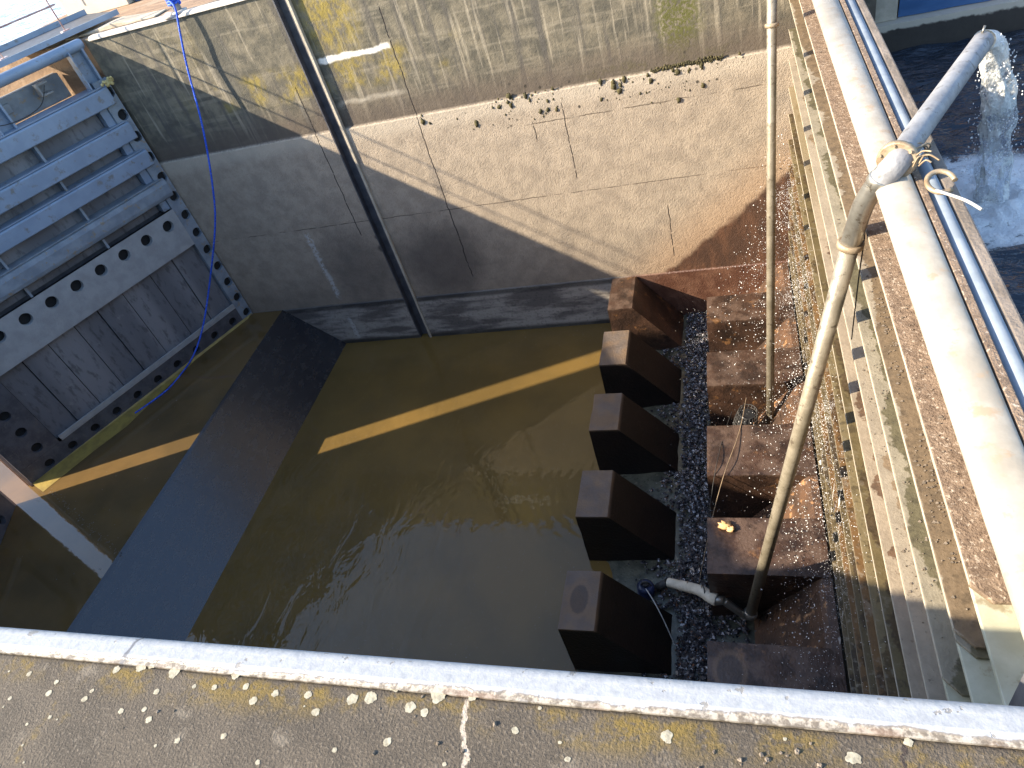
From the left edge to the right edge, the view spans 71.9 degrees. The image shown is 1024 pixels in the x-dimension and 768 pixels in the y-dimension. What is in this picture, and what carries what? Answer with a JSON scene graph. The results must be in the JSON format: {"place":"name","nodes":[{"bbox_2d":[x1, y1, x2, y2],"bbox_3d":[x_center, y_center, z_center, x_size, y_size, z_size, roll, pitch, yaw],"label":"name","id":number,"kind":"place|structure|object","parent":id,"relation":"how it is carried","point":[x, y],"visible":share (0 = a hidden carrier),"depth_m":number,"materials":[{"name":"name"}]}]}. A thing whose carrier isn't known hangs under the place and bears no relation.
{"place":"outdoors","nodes":[
{"label":"outdoors","id":0,"kind":"place"},
{"bbox_2d":[0,0,65,44],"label":"river water","id":1,"kind":"structure","parent":0,"point":[11,10],"depth_m":41.90,"materials":[{"name":"white liquid"}]},
{"bbox_2d":[0,310,281,631],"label":"water","id":2,"kind":"structure","parent":0,"point":[46,541],"depth_m":10.75,"materials":[{"name":"brown liquid"}]},
{"bbox_2d":[20,366,221,579],"bbox_3d":[-6.147,0.958,11.499,2.676,0.010,5.110,-3,43,18],"label":"floating debris","id":3,"kind":"object","parent":2,"relation":"on","point":[94,514],"visible":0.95,"depth_m":10.29,"materials":[{"name":"beige plant"}]},
{"bbox_2d":[32,313,251,490],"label":"silt bank","id":4,"kind":"structure","parent":2,"relation":"on","point":[64,466],"depth_m":11.88,"materials":[{"name":"brown soil"}]},
{"bbox_2d":[66,310,345,640],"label":"sill","id":5,"kind":"structure","parent":0,"point":[160,578],"depth_m":10.74,"materials":[{"name":"grey concrete"}]},
{"bbox_2d":[0,491,15,543],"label":"lock gate","id":6,"kind":"structure","parent":5,"relation":"on","point":[7,506],"depth_m":10.81,"materials":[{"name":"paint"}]},
{"bbox_2d":[0,0,252,486],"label":"lock gate","id":7,"kind":"structure","parent":5,"relation":"on","point":[106,249],"depth_m":11.16,"materials":[{"name":"metal"}]},
{"bbox_2d":[101,76,113,86],"bbox_3d":[-6.022,-4.512,10.538,0.158,0.136,0.301,-3,43,18],"label":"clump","id":8,"kind":"object","parent":7,"relation":"on","point":[108,81],"visible":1,"depth_m":10.53,"materials":[{"name":"green plant"}]},
{"bbox_2d":[185,323,612,671],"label":"chamber water","id":9,"kind":"structure","parent":0,"point":[419,500],"depth_m":10.12,"materials":[{"name":"brown liquid"}]},
{"bbox_2d":[637,579,654,599],"bbox_3d":[1.546,2.375,8.159,0.204,0.342,0.197,-3,43,18],"label":"submersible pump","id":10,"kind":"object","parent":9,"relation":"in","point":[643,585],"visible":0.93,"depth_m":8.08,"materials":[{"name":"blue metal"}]},
{"bbox_2d":[0,0,899,161],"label":"quay ground","id":11,"kind":"structure","parent":0,"point":[63,69],"depth_m":10.99,"materials":[{"name":"beige concrete"}]},
{"bbox_2d":[58,0,134,15],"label":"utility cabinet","id":12,"kind":"object","parent":11,"relation":"on","point":[70,7],"visible":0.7,"depth_m":12.17,"materials":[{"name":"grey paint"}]},
{"bbox_2d":[876,0,1023,52],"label":"pool wall","id":13,"kind":"structure","parent":11,"relation":"on","point":[954,24],"depth_m":8.14,"materials":[{"name":"grey concrete"}]},
{"bbox_2d":[875,0,989,22],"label":"tarpaulin screen","id":14,"kind":"object","parent":13,"relation":"on","point":[886,10],"visible":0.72,"depth_m":8.21,"materials":[{"name":"fabric"}]},
{"bbox_2d":[83,0,875,342],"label":"concrete wall","id":15,"kind":"structure","parent":0,"point":[355,200],"depth_m":10.44,"materials":[{"name":"concrete"}]},
{"bbox_2d":[65,9,166,40],"bbox_3d":[-5.955,-5.395,10.562,1.725,0.072,0.330,-3,43,18],"label":"anchor strap","id":16,"kind":"object","parent":15,"relation":"on","point":[123,21],"visible":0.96,"depth_m":10.45,"materials":[{"name":"fabric"}]},
{"bbox_2d":[162,3,186,19],"bbox_3d":[-4.761,-5.324,9.753,0.362,0.503,0.252,-34,43,-17],"label":"cleat","id":17,"kind":"object","parent":15,"relation":"on","point":[168,15],"visible":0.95,"depth_m":9.82,"materials":[{"name":"white metal"}]},
{"bbox_2d":[165,0,180,5],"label":"rope coil","id":18,"kind":"object","parent":17,"relation":"attached to","point":[174,2],"visible":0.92,"depth_m":9.75,"materials":[{"name":"blue fabric"}]},
{"bbox_2d":[135,0,215,413],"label":"rope","id":19,"kind":"object","parent":17,"relation":"hanging from","point":[194,94],"visible":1,"depth_m":11.44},
{"bbox_2d":[420,51,742,129],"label":"moss tufts","id":20,"kind":"object","parent":15,"relation":"attached to","point":[700,63],"visible":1,"depth_m":9.23,"materials":[{"name":"plant"}]},
{"bbox_2d":[0,654,1023,767],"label":"quay pavement","id":21,"kind":"structure","parent":0,"point":[284,728],"depth_m":1.59,"materials":[{"name":"concrete"}]},
{"bbox_2d":[2,666,912,765],"bbox_3d":[-0.381,0.798,1.573,2.310,0.001,0.310,-3,43,18],"label":"lichen","id":22,"kind":"object","parent":21,"relation":"on","point":[666,736],"visible":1,"depth_m":1.63},
{"bbox_2d":[122,695,823,767],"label":"stone chips","id":23,"kind":"object","parent":21,"relation":"on","point":[796,750],"visible":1,"depth_m":1.34,"materials":[{"name":"grey stone"}]},
{"bbox_2d":[0,627,1023,750],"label":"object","id":24,"kind":"structure","parent":0,"point":[970,724],"depth_m":1.53,"materials":[{"name":"weathered concrete"},{"name":"white paint"}]},
{"bbox_2d":[628,311,756,681],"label":"gravel","id":25,"kind":"structure","parent":0,"point":[692,540],"depth_m":8.75,"materials":[{"name":"grey gravel"}]},
{"bbox_2d":[655,578,724,605],"bbox_3d":[1.964,2.294,7.795,0.884,0.465,0.170,22,55,38],"label":"suction hose","id":26,"kind":"object","parent":25,"relation":"on","point":[714,599],"visible":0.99,"depth_m":7.69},
{"bbox_2d":[700,582,711,626],"bbox_3d":[2.090,2.389,7.649,0.052,0.484,0.290,-12,41,9],"label":"hose cord","id":27,"kind":"object","parent":26,"relation":"attached to","point":[704,605],"visible":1,"depth_m":7.58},
{"bbox_2d":[694,412,731,582],"bbox_3d":[2.451,1.218,8.467,0.080,0.838,2.285,7,47,27],"label":"cord","id":28,"kind":"object","parent":25,"relation":"on","point":[710,503],"visible":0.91,"depth_m":8.06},
{"bbox_2d":[718,521,734,531],"bbox_3d":[2.298,1.526,7.565,0.183,0.078,0.135,-3,43,18],"label":"rag","id":29,"kind":"object","parent":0,"point":[728,526],"visible":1,"depth_m":7.55,"materials":[{"name":"yellow fabric"}]},
{"bbox_2d":[891,29,1023,321],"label":"pool water","id":30,"kind":"structure","parent":0,"point":[923,69],"depth_m":7.05,"materials":[{"name":"blue liquid"}]},
{"bbox_2d":[944,155,1023,248],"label":"splash foam","id":31,"kind":"object","parent":30,"relation":"on","point":[999,232],"visible":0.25,"depth_m":5.81,"materials":[{"name":"white"}]},
{"bbox_2d":[956,33,1023,214],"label":"splash drops","id":32,"kind":"object","parent":31,"relation":"on","point":[997,129],"visible":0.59,"depth_m":5.33,"materials":[{"name":"white liquid"}]},
{"label":"chamber floor","id":33,"kind":"structure","parent":0,"visible":0},
{"bbox_2d":[558,571,671,674],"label":"baffle block","id":34,"kind":"structure","parent":33,"relation":"on","point":[607,623],"depth_m":7.45,"materials":[{"name":"black concrete"}]},
{"bbox_2d":[575,470,675,560],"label":"baffle block","id":35,"kind":"structure","parent":33,"relation":"on","point":[619,517],"depth_m":8.42,"materials":[{"name":"brown concrete"}]},
{"bbox_2d":[589,393,679,474],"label":"baffle block","id":36,"kind":"structure","parent":33,"relation":"on","point":[628,435],"depth_m":9.35,"materials":[{"name":"brown concrete"}]},
{"bbox_2d":[599,330,681,407],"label":"baffle block","id":37,"kind":"structure","parent":33,"relation":"on","point":[634,368],"depth_m":10.22,"materials":[{"name":"brown concrete"}]},
{"bbox_2d":[608,277,683,349],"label":"baffle block","id":38,"kind":"structure","parent":33,"relation":"on","point":[645,313],"depth_m":11.09,"materials":[{"name":"brown concrete"}]},
{"bbox_2d":[577,312,754,680],"bbox_3d":[1.966,1.895,8.688,1.950,0.118,8.700,-3,43,18],"label":"floor silt","id":39,"kind":"object","parent":33,"relation":"on","point":[624,573],"visible":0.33,"depth_m":8.57,"materials":[{"name":"black gravel"}]},
{"bbox_2d":[646,589,674,644],"bbox_3d":[1.645,2.580,7.827,0.013,0.296,0.649,-23,41,-5],"label":"pump cord","id":40,"kind":"object","parent":39,"relation":"on","point":[661,616],"visible":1,"depth_m":7.72,"materials":[{"name":"grey rubber"}]},
{"bbox_2d":[707,290,794,351],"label":"baffle block","id":41,"kind":"structure","parent":33,"relation":"on","point":[718,326],"depth_m":10.12,"materials":[{"name":"brown concrete"}]},
{"bbox_2d":[707,347,803,425],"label":"baffle block","id":42,"kind":"structure","parent":33,"relation":"on","point":[726,386],"depth_m":9.22,"materials":[{"name":"brown concrete"}]},
{"bbox_2d":[707,423,816,517],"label":"baffle block","id":43,"kind":"structure","parent":33,"relation":"on","point":[737,486],"depth_m":8.24,"materials":[{"name":"brown concrete"}]},
{"bbox_2d":[707,518,830,616],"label":"baffle block","id":44,"kind":"structure","parent":33,"relation":"on","point":[733,559],"depth_m":7.29,"materials":[{"name":"brown concrete"}]},
{"bbox_2d":[699,397,746,582],"bbox_3d":[2.576,1.199,8.454,0.097,0.880,2.341,9,48,29],"label":"cord","id":45,"kind":"object","parent":44,"relation":"on","point":[721,484],"visible":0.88,"depth_m":8.06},
{"bbox_2d":[707,641,847,692],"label":"baffle block","id":46,"kind":"structure","parent":33,"relation":"on","point":[753,664],"depth_m":6.41,"materials":[{"name":"brown concrete"}]},
{"bbox_2d":[752,262,847,691],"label":"ramp","id":47,"kind":"structure","parent":33,"relation":"on","point":[769,631],"depth_m":7.37,"materials":[{"name":"brown concrete"}]},
{"bbox_2d":[733,404,757,424],"bbox_3d":[3.008,0.508,9.101,0.320,0.428,0.330,-3,43,18],"label":"strainer basket","id":48,"kind":"object","parent":47,"relation":"on","point":[749,416],"visible":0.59,"depth_m":8.98,"materials":[{"name":"grey metal"}]},
{"bbox_2d":[765,0,778,423],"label":"standpipe","id":49,"kind":"object","parent":47,"relation":"on","point":[771,24],"visible":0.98,"depth_m":7.60,"materials":[{"name":"beige metal"}]},
{"bbox_2d":[762,179,795,226],"bbox_3d":[3.204,-2.224,8.487,0.388,0.482,0.515,-3,43,18],"label":"water jet","id":50,"kind":"object","parent":49,"relation":"on","point":[788,197],"visible":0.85,"depth_m":8.40,"materials":[{"name":"white liquid"}]},
{"bbox_2d":[680,114,886,691],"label":"spray drops","id":51,"kind":"object","parent":47,"relation":"on","point":[792,421],"visible":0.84,"depth_m":7.39,"materials":[{"name":"white liquid"}]},
{"bbox_2d":[788,218,843,643],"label":"running water","id":52,"kind":"structure","parent":47,"relation":"on","point":[832,497],"depth_m":6.32,"materials":[{"name":"white liquid"}]},
{"bbox_2d":[803,400,834,458],"bbox_3d":[2.614,0.308,6.089,0.286,0.495,0.674,-3,43,18],"label":"water jet","id":53,"kind":"object","parent":52,"relation":"attached to","point":[823,425],"visible":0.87,"depth_m":6.00,"materials":[{"name":"white liquid"}]},
{"bbox_2d":[812,0,1023,639],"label":"barrier cap","id":54,"kind":"object","parent":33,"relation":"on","point":[970,321],"visible":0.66,"depth_m":3.07,"materials":[{"name":"rusty steel"},{"name":"white paint"},{"name":"blue grey paint"}]},
{"bbox_2d":[779,268,813,308],"bbox_3d":[2.872,-0.943,7.138,0.324,0.483,0.622,-3,43,18],"label":"water jet","id":55,"kind":"object","parent":54,"relation":"attached to","point":[799,287],"visible":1,"depth_m":7.11,"materials":[{"name":"white liquid"}]},
{"bbox_2d":[724,25,993,620],"bbox_3d":[2.858,0.277,5.755,2.438,5.328,0.962,-27,41,-9],"label":"discharge pipe","id":56,"kind":"object","parent":54,"relation":"on","point":[895,159],"visible":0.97,"depth_m":4.37,"materials":[{"name":"metal"}]},
{"bbox_2d":[851,232,865,339],"bbox_3d":[2.177,-0.628,4.493,0.057,1.039,0.160,-3,43,18],"label":"hanging wire","id":57,"kind":"object","parent":56,"relation":"hanging from","point":[857,289],"visible":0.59,"depth_m":4.47,"materials":[{"name":"metal"}]},
{"bbox_2d":[973,29,1017,203],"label":"falling water","id":58,"kind":"structure","parent":56,"relation":"attached to","point":[1002,102],"depth_m":5.14,"materials":[{"name":"white liquid"}]},
{"bbox_2d":[912,142,939,166],"bbox_3d":[2.103,-1.195,3.755,0.245,0.200,0.418,2,45,23],"label":"tie wire","id":59,"kind":"object","parent":54,"relation":"attached to","point":[923,155],"visible":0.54,"depth_m":3.64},
{"bbox_2d":[924,169,957,194],"bbox_3d":[2.185,-1.030,3.596,0.153,0.062,0.175,-3,43,18],"label":"shackle ring","id":60,"kind":"object","parent":54,"relation":"on","point":[929,187],"visible":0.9,"depth_m":3.60,"materials":[{"name":"beige metal"}]},
{"bbox_2d":[935,189,982,210],"bbox_3d":[2.161,-0.896,3.421,0.019,0.045,0.291,-22,40,-3],"label":"pale strap","id":61,"kind":"object","parent":60,"relation":"attached to","point":[978,207],"visible":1,"depth_m":3.39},
{"bbox_2d":[942,587,1023,704],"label":"stop log guide","id":62,"kind":"object","parent":54,"relation":"attached to","point":[996,678],"visible":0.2,"depth_m":2.45,"materials":[{"name":"metal"}]},
{"bbox_2d":[789,271,850,692],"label":"stop log","id":63,"kind":"object","parent":62,"relation":"attached to","point":[833,579],"visible":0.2,"depth_m":7.47,"materials":[{"name":"wood"}]},
{"bbox_2d":[788,251,856,693],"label":"stop log","id":64,"kind":"object","parent":63,"relation":"on","point":[843,619],"visible":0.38,"depth_m":7.11,"materials":[{"name":"wood"}]},
{"bbox_2d":[788,231,862,693],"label":"stop log","id":65,"kind":"object","parent":64,"relation":"on","point":[858,685],"visible":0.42,"depth_m":6.75,"materials":[{"name":"wood"}]},
{"bbox_2d":[788,210,869,694],"bbox_3d":[3.233,0.154,7.175,0.197,0.350,7.960,-3,43,18],"label":"stop log","id":66,"kind":"object","parent":65,"relation":"on","point":[858,644],"visible":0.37,"depth_m":6.38,"materials":[{"name":"metal"}]},
{"bbox_2d":[788,187,877,694],"bbox_3d":[3.143,-0.090,6.938,0.197,0.350,7.985,-3,43,18],"label":"stop log","id":67,"kind":"object","parent":66,"relation":"on","point":[861,622],"visible":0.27,"depth_m":6.02,"materials":[{"name":"wood"}]},
{"bbox_2d":[788,159,886,695],"bbox_3d":[3.055,-0.344,6.709,0.197,0.350,7.984,-3,43,18],"label":"stop log","id":68,"kind":"object","parent":67,"relation":"on","point":[874,649],"visible":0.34,"depth_m":5.69,"materials":[{"name":"wood"}]},
{"bbox_2d":[788,132,897,696],"bbox_3d":[2.969,-0.606,6.489,0.197,0.350,7.960,-3,43,18],"label":"stop log","id":69,"kind":"object","parent":68,"relation":"on","point":[886,662],"visible":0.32,"depth_m":5.34,"materials":[{"name":"metal"}]},
{"bbox_2d":[788,94,911,697],"bbox_3d":[2.877,-0.848,6.249,0.197,0.350,7.993,-3,43,18],"label":"stop log","id":70,"kind":"object","parent":69,"relation":"on","point":[899,668],"visible":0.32,"depth_m":4.97,"materials":[{"name":"beige wood"}]},
{"bbox_2d":[788,65,926,698],"bbox_3d":[2.791,-1.108,6.028,0.197,0.350,7.973,-3,43,18],"label":"stop log","id":71,"kind":"object","parent":70,"relation":"on","point":[911,660],"visible":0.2,"depth_m":4.58,"materials":[{"name":"beige wood"}]},
{"bbox_2d":[789,34,946,700],"bbox_3d":[2.703,-1.364,5.801,0.197,0.350,7.967,-3,43,18],"label":"stop log","id":72,"kind":"object","parent":71,"relation":"on","point":[931,675],"visible":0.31,"depth_m":4.17,"materials":[{"name":"wood"}]},
{"bbox_2d":[802,3,967,637],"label":"leaf litter","id":73,"kind":"object","parent":72,"relation":"on","point":[934,522],"visible":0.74,"depth_m":3.44,"materials":[{"name":"brown plant"}]},
{"bbox_2d":[789,2,989,696],"bbox_3d":[2.612,-1.608,5.563,0.197,0.350,7.995,-3,43,18],"label":"stop log","id":74,"kind":"object","parent":72,"relation":"on","point":[948,660],"visible":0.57,"depth_m":3.76,"materials":[{"name":"wood"}]},
{"bbox_2d":[789,0,992,648],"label":"stop log","id":75,"kind":"object","parent":74,"relation":"on","point":[965,624],"visible":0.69,"depth_m":3.55,"materials":[{"name":"metal"}]},
{"bbox_2d":[799,0,1011,604],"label":"stop log","id":76,"kind":"object","parent":75,"relation":"on","point":[984,576],"visible":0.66,"depth_m":3.23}
]}

